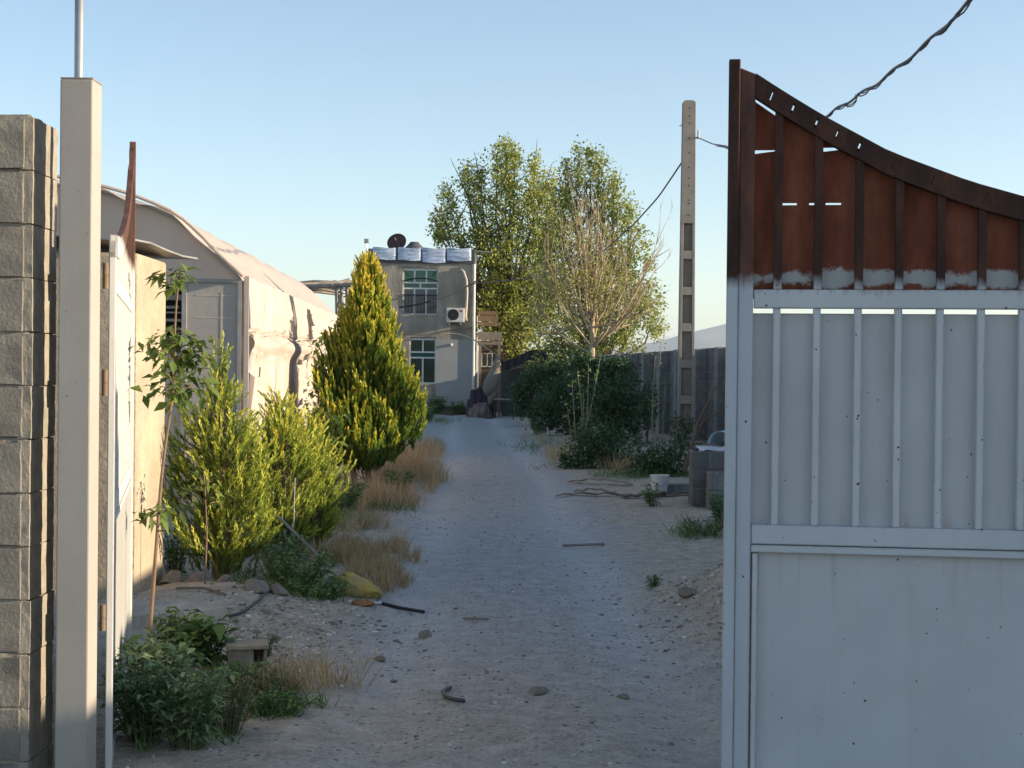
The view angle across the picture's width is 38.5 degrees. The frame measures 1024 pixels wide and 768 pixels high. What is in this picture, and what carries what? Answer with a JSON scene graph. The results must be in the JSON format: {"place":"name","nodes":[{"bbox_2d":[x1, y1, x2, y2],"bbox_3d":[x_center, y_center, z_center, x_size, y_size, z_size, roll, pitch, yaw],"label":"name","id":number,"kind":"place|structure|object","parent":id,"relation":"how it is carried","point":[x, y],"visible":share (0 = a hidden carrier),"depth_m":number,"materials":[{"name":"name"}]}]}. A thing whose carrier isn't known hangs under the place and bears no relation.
{"place":"outdoors","nodes":[
{"label":"outdoors","id":0,"kind":"place"},
{"bbox_2d":[46,414,750,767],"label":"ground","id":1,"kind":"structure","parent":0,"point":[672,554],"depth_m":9.65,"materials":[{"name":"soil"}]},
{"bbox_2d":[0,114,57,767],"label":"block wall","id":2,"kind":"structure","parent":1,"relation":"on","point":[28,183],"depth_m":5.46,"materials":[{"name":"concrete"}]},
{"bbox_2d":[55,77,101,767],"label":"gate post","id":3,"kind":"object","parent":1,"relation":"on","point":[78,416],"visible":1,"depth_m":5.45,"materials":[{"name":"metal"}]},
{"bbox_2d":[74,0,83,76],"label":"steel pipe","id":4,"kind":"object","parent":3,"relation":"on","point":[79,42],"depth_m":5.64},
{"bbox_2d":[100,142,135,767],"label":"gate leaf","id":5,"kind":"object","parent":3,"relation":"attached to","point":[118,377],"visible":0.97,"depth_m":6.33,"materials":[{"name":"white metal"}]},
{"bbox_2d":[51,234,197,600],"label":"shed","id":6,"kind":"structure","parent":1,"relation":"on","point":[149,426],"depth_m":9.64,"materials":[{"name":"paint"}]},
{"bbox_2d":[98,646,192,743],"bbox_3d":[-1.535,1.305,6.102,0.410,0.405,0.433,1,0,0],"label":"weed","id":7,"kind":"object","parent":1,"relation":"on","point":[135,712],"visible":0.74,"depth_m":6.04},
{"bbox_2d":[97,600,228,628],"bbox_3d":[-2.073,1.342,8.609,0.800,0.100,0.572,1,0,0],"label":"stone slab","id":8,"kind":"object","parent":1,"relation":"on","point":[140,612],"depth_m":8.53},
{"bbox_2d":[120,628,213,688],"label":"weed","id":9,"kind":"object","parent":1,"relation":"on","point":[179,660],"visible":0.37,"depth_m":6.78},
{"bbox_2d":[144,606,190,648],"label":"weed","id":10,"kind":"object","parent":1,"relation":"on","point":[168,634],"visible":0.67,"depth_m":7.91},
{"bbox_2d":[157,570,183,584],"bbox_3d":[-2.359,1.353,10.119,0.163,0.134,0.237,1,0,-2],"label":"stone","id":11,"kind":"object","parent":1,"relation":"on","point":[172,576],"visible":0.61,"depth_m":10.06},
{"bbox_2d":[128,262,221,650],"bbox_3d":[-1.716,0.448,7.419,0.480,2.110,0.421,1,0,0],"label":"sapling","id":12,"kind":"object","parent":1,"relation":"on","point":[184,358],"visible":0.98,"depth_m":7.40,"materials":[{"name":"green plant"}]},
{"bbox_2d":[163,533,194,576],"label":"weed","id":13,"kind":"object","parent":1,"relation":"on","point":[175,555],"visible":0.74,"depth_m":10.37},
{"bbox_2d":[140,661,238,750],"bbox_3d":[-1.317,1.316,6.005,0.420,0.374,0.425,1,0,0],"label":"weed","id":14,"kind":"object","parent":1,"relation":"on","point":[181,733],"visible":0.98,"depth_m":5.94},
{"bbox_2d":[189,573,200,581],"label":"stone","id":15,"kind":"object","parent":1,"relation":"on","point":[194,577],"visible":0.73,"depth_m":9.97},
{"bbox_2d":[54,175,340,510],"bbox_3d":[-5.572,-0.445,21.698,5.460,3.781,12.050,1,0,-2],"label":"greenhouse","id":16,"kind":"object","parent":1,"relation":"on","point":[271,322],"visible":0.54,"depth_m":15.91,"materials":[{"name":"plastic"}]},
{"bbox_2d":[180,278,241,510],"bbox_3d":[-3.258,0.159,15.884,0.640,2.600,0.055,1,0,-2],"label":"door","id":17,"kind":"structure","parent":16,"relation":"in","point":[211,307],"depth_m":15.87,"materials":[{"name":"grey plastic"}]},
{"bbox_2d":[160,606,239,666],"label":"weed","id":18,"kind":"object","parent":1,"relation":"on","point":[211,630],"visible":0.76,"depth_m":7.54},
{"bbox_2d":[176,587,226,595],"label":"twig","id":19,"kind":"object","parent":1,"relation":"on","point":[212,590],"visible":1,"depth_m":9.29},
{"bbox_2d":[177,463,234,583],"bbox_3d":[-2.008,0.942,9.614,0.388,0.839,0.288,1,1,44],"label":"sapling","id":20,"kind":"object","parent":1,"relation":"on","point":[196,473],"visible":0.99,"depth_m":9.61,"materials":[{"name":"green plant"}]},
{"bbox_2d":[162,331,283,579],"bbox_3d":[-2.111,0.554,10.549,0.937,1.899,0.924,1,0,-12],"label":"juniper bush","id":21,"kind":"object","parent":1,"relation":"on","point":[223,556],"visible":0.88,"depth_m":10.38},
{"bbox_2d":[216,574,233,581],"bbox_3d":[-1.936,1.320,9.906,0.122,0.076,0.081,0,1,-43],"label":"stone","id":22,"kind":"object","parent":1,"relation":"on","point":[224,578],"visible":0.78,"depth_m":9.88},
{"bbox_2d":[191,668,260,736],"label":"weed","id":23,"kind":"object","parent":1,"relation":"on","point":[241,701],"visible":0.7,"depth_m":6.25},
{"bbox_2d":[225,639,268,671],"bbox_3d":[-1.367,1.418,7.562,0.215,0.175,0.175,1,0,-12],"label":"hollow block","id":24,"kind":"object","parent":1,"relation":"on","point":[248,649],"depth_m":7.49,"materials":[{"name":"concrete"}]},
{"bbox_2d":[228,592,265,616],"bbox_3d":[-1.627,1.359,9.000,0.102,0.046,0.824,1,0,12],"label":"hose piece","id":25,"kind":"object","parent":1,"relation":"on","point":[251,605],"visible":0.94,"depth_m":8.93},
{"bbox_2d":[214,657,286,687],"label":"weed","id":26,"kind":"object","parent":1,"relation":"on","point":[248,666],"visible":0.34,"depth_m":7.14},
{"bbox_2d":[244,578,268,594],"bbox_3d":[-1.658,1.316,9.515,0.170,0.119,0.279,0,0,-28],"label":"stone","id":27,"kind":"object","parent":1,"relation":"on","point":[257,586],"visible":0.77,"depth_m":9.45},
{"bbox_2d":[251,633,279,656],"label":"weed","id":28,"kind":"object","parent":1,"relation":"on","point":[269,644],"visible":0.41,"depth_m":7.90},
{"bbox_2d":[239,665,308,701],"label":"weed","id":29,"kind":"object","parent":1,"relation":"on","point":[271,680],"visible":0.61,"depth_m":6.92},
{"bbox_2d":[228,383,326,558],"bbox_3d":[-1.924,0.759,11.806,0.824,1.536,0.822,0,0,-16],"label":"juniper bush","id":30,"kind":"object","parent":1,"relation":"on","point":[279,429],"visible":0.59,"depth_m":11.73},
{"bbox_2d":[268,583,288,596],"bbox_3d":[-1.531,1.357,9.610,0.134,0.109,0.116,1,0,34],"label":"stone","id":31,"kind":"object","parent":1,"relation":"on","point":[278,589],"visible":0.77,"depth_m":9.58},
{"bbox_2d":[245,680,314,715],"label":"weed","id":32,"kind":"object","parent":1,"relation":"on","point":[288,703],"visible":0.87,"depth_m":6.63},
{"bbox_2d":[253,523,313,579],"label":"weed","id":33,"kind":"object","parent":1,"relation":"on","point":[288,549],"visible":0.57,"depth_m":10.74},
{"bbox_2d":[269,508,330,568],"bbox_3d":[-1.569,1.138,10.858,0.588,0.419,0.022,1,0,31],"label":"pole","id":34,"kind":"object","parent":1,"relation":"on","point":[296,534],"visible":0.77,"depth_m":10.86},
{"bbox_2d":[261,548,339,588],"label":"weed","id":35,"kind":"object","parent":1,"relation":"on","point":[313,571],"visible":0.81,"depth_m":10.16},
{"bbox_2d":[275,403,357,549],"bbox_3d":[-1.716,0.840,12.575,0.758,1.395,0.769,1,0,0],"label":"juniper bush","id":36,"kind":"object","parent":1,"relation":"on","point":[328,523],"visible":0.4,"depth_m":12.53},
{"bbox_2d":[297,320,336,465],"bbox_3d":[-2.664,0.199,21.601,1.050,2.368,0.969,0,0,-36],"label":"leafy bush","id":37,"kind":"object","parent":1,"relation":"on","point":[317,344],"visible":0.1,"depth_m":21.40,"materials":[{"name":"green plant"}]},
{"bbox_2d":[279,573,356,600],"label":"weed","id":38,"kind":"object","parent":1,"relation":"on","point":[319,590],"visible":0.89,"depth_m":9.79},
{"bbox_2d":[290,400,355,483],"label":"walnut bush","id":39,"kind":"object","parent":1,"relation":"on","point":[339,428],"visible":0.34,"depth_m":14.01,"materials":[{"name":"green plant"}]},
{"bbox_2d":[300,278,353,315],"bbox_3d":[-5.107,-0.765,39.037,2.334,4.199,2.563,1,0,0],"label":"brushwood shelter","id":40,"kind":"object","parent":1,"relation":"on","point":[331,287],"visible":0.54,"depth_m":38.08,"materials":[{"name":"grey wood"}]},
{"bbox_2d":[324,476,369,515],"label":"weed","id":41,"kind":"object","parent":1,"relation":"on","point":[352,498],"visible":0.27,"depth_m":15.44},
{"bbox_2d":[335,572,383,598],"bbox_3d":[-1.062,1.425,10.209,0.361,0.199,0.205,13,3,12],"label":"sack","id":42,"kind":"object","parent":1,"relation":"on","point":[367,588],"visible":0.67,"depth_m":10.14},
{"bbox_2d":[351,599,374,606],"bbox_3d":[-0.990,1.460,9.762,0.159,0.058,0.113,1,0,-10],"label":"stone","id":43,"kind":"object","parent":1,"relation":"on","point":[362,602],"visible":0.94,"depth_m":9.72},
{"bbox_2d":[311,250,427,485],"bbox_3d":[-1.939,-0.168,19.658,1.666,3.309,1.669,1,0,0],"label":"cypress tree","id":44,"kind":"object","parent":1,"relation":"on","point":[369,383],"visible":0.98,"depth_m":19.37,"materials":[{"name":"green plant"}]},
{"bbox_2d":[381,469,415,492],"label":"weed","id":45,"kind":"object","parent":1,"relation":"on","point":[407,474],"visible":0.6,"depth_m":18.15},
{"bbox_2d":[368,247,479,412],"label":"house","id":46,"kind":"structure","parent":1,"relation":"on","point":[442,366],"depth_m":56.48,"materials":[{"name":"concrete"}]},
{"bbox_2d":[387,233,405,248],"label":"satellite dish","id":47,"kind":"object","parent":46,"relation":"on","point":[397,240],"visible":0.87,"depth_m":57.65,"materials":[{"name":"black metal"}]},
{"bbox_2d":[405,242,422,248],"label":"roof cowl","id":48,"kind":"object","parent":46,"relation":"on","point":[414,245],"visible":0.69,"depth_m":57.21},
{"bbox_2d":[401,268,437,316],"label":"window","id":49,"kind":"structure","parent":46,"relation":"in","point":[420,285],"depth_m":56.62,"materials":[{"name":"white paint"}]},
{"bbox_2d":[409,337,435,385],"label":"window","id":50,"kind":"structure","parent":46,"relation":"in","point":[422,350],"depth_m":56.63,"materials":[{"name":"white paint"}]},
{"bbox_2d":[399,281,475,307],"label":"house cable","id":51,"kind":"object","parent":46,"relation":"attached to","point":[437,298],"visible":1,"depth_m":54.82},
{"bbox_2d":[403,327,472,335],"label":"house cable","id":52,"kind":"object","parent":46,"relation":"attached to","point":[436,332],"visible":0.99,"depth_m":55.70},
{"bbox_2d":[403,333,497,354],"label":"conduit","id":53,"kind":"object","parent":46,"relation":"attached to","point":[460,335],"visible":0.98,"depth_m":55.60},
{"bbox_2d":[446,308,463,324],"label":"air conditioner","id":54,"kind":"object","parent":46,"relation":"attached to","point":[454,314],"visible":1,"depth_m":56.13,"materials":[{"name":"white plastic"}]},
{"bbox_2d":[460,268,467,320],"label":"hose","id":55,"kind":"object","parent":46,"relation":"attached to","point":[466,292],"visible":1,"depth_m":56.35,"materials":[{"name":"plastic"}]},
{"bbox_2d":[418,406,437,421],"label":"weed","id":56,"kind":"object","parent":1,"relation":"on","point":[428,414],"visible":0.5,"depth_m":45.94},
{"bbox_2d":[425,131,572,361],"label":"poplar tree","id":57,"kind":"object","parent":1,"relation":"on","point":[505,300],"visible":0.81,"depth_m":60.64,"materials":[{"name":"green plant"}]},
{"bbox_2d":[256,412,748,767],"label":"dirt lane","id":58,"kind":"structure","parent":1,"relation":"on","point":[691,732],"depth_m":8.23,"materials":[{"name":"soil"}]},
{"bbox_2d":[376,600,424,613],"bbox_3d":[-0.746,1.493,9.841,0.420,0.048,0.038,1,0,37],"label":"stick","id":59,"kind":"object","parent":58,"relation":"on","point":[403,608],"visible":0.97,"depth_m":9.83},
{"bbox_2d":[418,630,431,638],"bbox_3d":[-0.519,1.511,8.812,0.078,0.073,0.100,1,0,37],"label":"stone","id":60,"kind":"object","parent":58,"relation":"on","point":[424,634],"visible":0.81,"depth_m":8.79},
{"bbox_2d":[426,394,448,414],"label":"weed","id":61,"kind":"object","parent":58,"relation":"on","point":[439,404],"visible":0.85,"depth_m":54.95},
{"bbox_2d":[437,405,466,415],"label":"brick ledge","id":62,"kind":"object","parent":58,"relation":"on","point":[448,409],"visible":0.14,"depth_m":55.61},
{"bbox_2d":[441,685,464,702],"bbox_3d":[-0.299,1.497,7.086,0.087,0.028,0.352,1,0,-13],"label":"hose piece","id":63,"kind":"object","parent":58,"relation":"on","point":[448,697],"visible":1,"depth_m":6.98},
{"bbox_2d":[450,401,465,414],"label":"weed","id":64,"kind":"object","parent":58,"relation":"on","point":[458,408],"visible":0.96,"depth_m":55.25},
{"bbox_2d":[466,386,493,416],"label":"blanket heap","id":65,"kind":"object","parent":58,"relation":"on","point":[478,395],"visible":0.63,"depth_m":53.41,"materials":[{"name":"purple fabric"}]},
{"bbox_2d":[468,402,492,417],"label":"rag heap","id":66,"kind":"object","parent":58,"relation":"on","point":[480,410],"visible":0.99,"depth_m":52.12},
{"bbox_2d":[478,311,504,413],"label":"porch","id":67,"kind":"object","parent":58,"relation":"on","point":[486,359],"visible":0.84,"depth_m":57.76,"materials":[{"name":"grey wood"}]},
{"bbox_2d":[481,353,492,366],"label":"window","id":68,"kind":"structure","parent":67,"relation":"in","point":[486,358],"depth_m":60.21,"materials":[{"name":"beige glass"}]},
{"bbox_2d":[528,686,547,695],"bbox_3d":[0.131,1.508,7.204,0.114,0.050,0.101,0,0,-33],"label":"stone","id":69,"kind":"object","parent":58,"relation":"on","point":[537,691],"visible":1,"depth_m":7.17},
{"bbox_2d":[562,543,604,546],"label":"twig","id":70,"kind":"object","parent":58,"relation":"on","point":[583,544],"visible":1,"depth_m":13.45,"materials":[{"name":"brown wood"}]},
{"bbox_2d":[556,492,633,495],"bbox_3d":[1.083,1.415,18.710,1.097,0.082,0.077,1,0,21],"label":"wooden board","id":71,"kind":"object","parent":58,"relation":"on","point":[590,493],"visible":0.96,"depth_m":18.72,"materials":[{"name":"wood"}]},
{"bbox_2d":[574,488,617,495],"bbox_3d":[1.081,1.373,18.860,0.724,0.081,0.055,1,1,44],"label":"wooden board","id":72,"kind":"object","parent":71,"relation":"on","point":[604,490],"visible":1,"depth_m":18.81,"materials":[{"name":"wood"}]},
{"bbox_2d":[567,478,632,484],"bbox_3d":[1.231,1.360,20.559,1.085,0.091,0.099,1,1,40],"label":"wooden board","id":73,"kind":"object","parent":58,"relation":"on","point":[626,482],"visible":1,"depth_m":20.49,"materials":[{"name":"wood"}]},
{"bbox_2d":[498,350,548,416],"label":"tarp shelter","id":74,"kind":"object","parent":1,"relation":"on","point":[511,369],"visible":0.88,"depth_m":54.40,"materials":[{"name":"black fabric"}]},
{"bbox_2d":[483,355,500,395],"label":"hanging sack","id":75,"kind":"object","parent":74,"relation":"hanging from","point":[491,382],"visible":1,"depth_m":52.37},
{"bbox_2d":[487,389,497,407],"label":"hanging cloth","id":76,"kind":"object","parent":75,"relation":"hanging from","point":[492,396],"visible":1,"depth_m":52.49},
{"bbox_2d":[504,357,574,423],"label":"shrub","id":77,"kind":"object","parent":1,"relation":"on","point":[527,390],"visible":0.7,"depth_m":43.85,"materials":[{"name":"green plant"}]},
{"bbox_2d":[522,371,603,434],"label":"shrub","id":78,"kind":"object","parent":1,"relation":"on","point":[552,415],"visible":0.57,"depth_m":36.78,"materials":[{"name":"green plant"}]},
{"bbox_2d":[560,349,603,457],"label":"tall weed","id":79,"kind":"object","parent":1,"relation":"on","point":[583,401],"visible":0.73,"depth_m":26.95,"materials":[{"name":"green plant"}]},
{"bbox_2d":[512,162,672,425],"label":"bare tree","id":80,"kind":"object","parent":1,"relation":"on","point":[591,317],"visible":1,"depth_m":42.94,"materials":[{"name":"beige plant"}]},
{"bbox_2d":[519,134,672,379],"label":"broadleaf tree","id":81,"kind":"object","parent":1,"relation":"on","point":[615,342],"visible":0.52,"depth_m":52.73,"materials":[{"name":"green plant"}]},
{"bbox_2d":[555,415,644,468],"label":"shrub","id":82,"kind":"object","parent":1,"relation":"on","point":[593,439],"visible":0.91,"depth_m":23.91,"materials":[{"name":"green plant"}]},
{"bbox_2d":[563,343,641,425],"bbox_3d":[2.110,0.201,34.489,1.926,2.344,1.346,1,0,0],"label":"shrub","id":83,"kind":"object","parent":1,"relation":"on","point":[611,367],"visible":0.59,"depth_m":34.36,"materials":[{"name":"green plant"}]},
{"bbox_2d":[576,368,663,444],"bbox_3d":[2.337,0.538,31.989,1.946,1.768,1.278,1,0,0],"label":"shrub","id":84,"kind":"object","parent":1,"relation":"on","point":[606,399],"visible":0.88,"depth_m":31.88,"materials":[{"name":"green plant"}]},
{"bbox_2d":[535,347,725,445],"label":"boundary wall","id":85,"kind":"structure","parent":1,"relation":"on","point":[709,369],"depth_m":34.19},
{"bbox_2d":[628,376,662,441],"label":"shrub","id":86,"kind":"object","parent":1,"relation":"on","point":[648,391],"visible":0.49,"depth_m":32.97,"materials":[{"name":"green plant"}]},
{"bbox_2d":[639,482,662,506],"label":"weed","id":87,"kind":"object","parent":1,"relation":"on","point":[649,499],"visible":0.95,"depth_m":17.18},
{"bbox_2d":[644,574,662,587],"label":"weed","id":88,"kind":"object","parent":1,"relation":"on","point":[655,582],"visible":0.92,"depth_m":10.60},
{"bbox_2d":[621,491,687,497],"bbox_3d":[1.814,1.389,18.460,0.856,0.079,0.176,1,0,-7],"label":"wooden board","id":89,"kind":"object","parent":1,"relation":"on","point":[663,492],"visible":0.76,"depth_m":18.40,"materials":[{"name":"wood"}]},
{"bbox_2d":[645,334,669,451],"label":"tall weed","id":90,"kind":"object","parent":1,"relation":"on","point":[654,400],"visible":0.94,"depth_m":29.03,"materials":[{"name":"green plant"}]},
{"bbox_2d":[615,425,702,476],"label":"shrub","id":91,"kind":"object","parent":1,"relation":"on","point":[666,461],"visible":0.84,"depth_m":21.95,"materials":[{"name":"green plant"}]},
{"bbox_2d":[650,474,669,495],"bbox_3d":[1.872,1.283,18.609,0.248,0.262,0.246,1,0,0],"label":"bucket","id":92,"kind":"object","parent":1,"relation":"on","point":[662,480],"visible":0.73,"depth_m":18.52,"materials":[{"name":"white plastic"}]},
{"bbox_2d":[667,483,688,492],"bbox_3d":[2.162,1.348,18.909,0.440,0.130,0.200,1,0,-11],"label":"flat block","id":93,"kind":"object","parent":1,"relation":"on","point":[674,487],"depth_m":18.80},
{"bbox_2d":[663,406,705,456],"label":"shrub","id":94,"kind":"object","parent":1,"relation":"on","point":[689,430],"visible":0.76,"depth_m":26.97,"materials":[{"name":"green plant"}]},
{"bbox_2d":[678,586,696,598],"bbox_3d":[1.158,1.368,9.601,0.148,0.081,0.120,1,0,18],"label":"stone","id":95,"kind":"object","parent":1,"relation":"on","point":[685,592],"visible":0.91,"depth_m":9.57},
{"bbox_2d":[676,100,699,446],"bbox_3d":[3.770,-2.094,31.486,0.433,7.942,0.221,1,0,0],"label":"utility pole","id":96,"kind":"object","parent":1,"relation":"on","point":[686,354],"visible":0.91,"depth_m":31.39,"materials":[{"name":"concrete"}]},
{"bbox_2d":[473,163,680,283],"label":"power cable","id":97,"kind":"object","parent":96,"relation":"attached to","point":[653,202],"visible":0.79,"depth_m":40.23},
{"bbox_2d":[697,0,972,148],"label":"power cable","id":98,"kind":"object","parent":96,"relation":"attached to","point":[942,30],"visible":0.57,"depth_m":11.00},
{"bbox_2d":[688,485,706,505],"bbox_3d":[2.311,1.313,17.309,0.420,0.210,0.400,1,0,-1],"label":"concrete block","id":99,"kind":"object","parent":1,"relation":"on","point":[696,496],"depth_m":17.11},
{"bbox_2d":[689,467,723,486],"bbox_3d":[2.318,1.100,17.318,0.420,0.210,0.400,1,0,0],"label":"concrete block","id":100,"kind":"object","parent":99,"relation":"on","point":[697,477],"depth_m":17.12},
{"bbox_2d":[689,449,724,469],"bbox_3d":[2.316,0.889,17.306,0.420,0.210,0.400,1,0,1],"label":"concrete block","id":101,"kind":"object","parent":100,"relation":"on","point":[705,459],"depth_m":17.11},
{"bbox_2d":[695,446,724,450],"bbox_3d":[2.367,0.757,17.306,0.373,0.054,0.402,1,0,0],"label":"white cloth","id":102,"kind":"object","parent":101,"relation":"on","point":[709,448],"visible":0.84,"depth_m":17.14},
{"bbox_2d":[674,514,723,535],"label":"weed","id":103,"kind":"object","parent":1,"relation":"on","point":[715,526],"visible":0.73,"depth_m":13.93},
{"bbox_2d":[676,386,724,471],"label":"dead branch","id":104,"kind":"object","parent":1,"relation":"on","point":[696,431],"visible":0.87,"depth_m":20.48,"materials":[{"name":"wood"}]},
{"bbox_2d":[705,487,723,521],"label":"weed","id":105,"kind":"object","parent":1,"relation":"on","point":[716,508],"visible":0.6,"depth_m":14.77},
{"bbox_2d":[706,489,723,509],"bbox_3d":[2.361,1.328,16.909,0.200,0.220,0.300,1,0,-4],"label":"concrete block","id":106,"kind":"object","parent":1,"relation":"on","point":[707,500],"depth_m":16.76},
{"bbox_2d":[706,471,723,490],"bbox_3d":[2.363,1.116,16.908,0.200,0.200,0.300,1,0,-1],"label":"concrete block","id":107,"kind":"object","parent":106,"relation":"on","point":[715,480],"depth_m":16.76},
{"bbox_3d":[3.181,0.284,5.188,0.122,2.728,0.125,1,0,0],"label":"gate post","id":108,"kind":"object","parent":1,"relation":"on","visible":0},
{"bbox_2d":[721,59,1023,767],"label":"gate leaf","id":109,"kind":"object","parent":108,"relation":"attached to","point":[873,594],"visible":1,"depth_m":5.39,"materials":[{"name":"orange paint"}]},
{"bbox_2d":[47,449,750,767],"bbox_3d":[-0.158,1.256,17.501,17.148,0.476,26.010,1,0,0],"label":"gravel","id":110,"kind":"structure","parent":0,"point":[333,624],"depth_m":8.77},
{"bbox_2d":[128,415,723,752],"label":"green grass","id":111,"kind":"structure","parent":0,"point":[275,714],"depth_m":10.08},
{"bbox_2d":[221,426,656,695],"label":"dry grass","id":112,"kind":"structure","parent":0,"point":[360,556],"depth_m":12.63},
{"bbox_2d":[0,0,1023,355],"label":"sky","id":113,"kind":"structure","parent":0,"point":[295,134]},
{"bbox_2d":[478,324,725,373],"bbox_3d":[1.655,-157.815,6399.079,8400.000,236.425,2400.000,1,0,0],"label":"hills","id":114,"kind":"structure","parent":0,"point":[713,337],"depth_m":5948.79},
{"bbox_3d":[2.616,1.116,17.908,0.400,0.614,0.300,1,0,0],"label":"concrete block","id":115,"kind":"object","parent":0,"visible":0},
{"bbox_2d":[708,430,724,443],"bbox_3d":[2.630,0.650,17.887,0.263,0.177,0.918,1,0,21],"label":"curved sheet","id":116,"kind":"object","parent":115,"relation":"on","point":[717,436],"visible":0.38,"depth_m":17.79,"materials":[{"name":"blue metal"}]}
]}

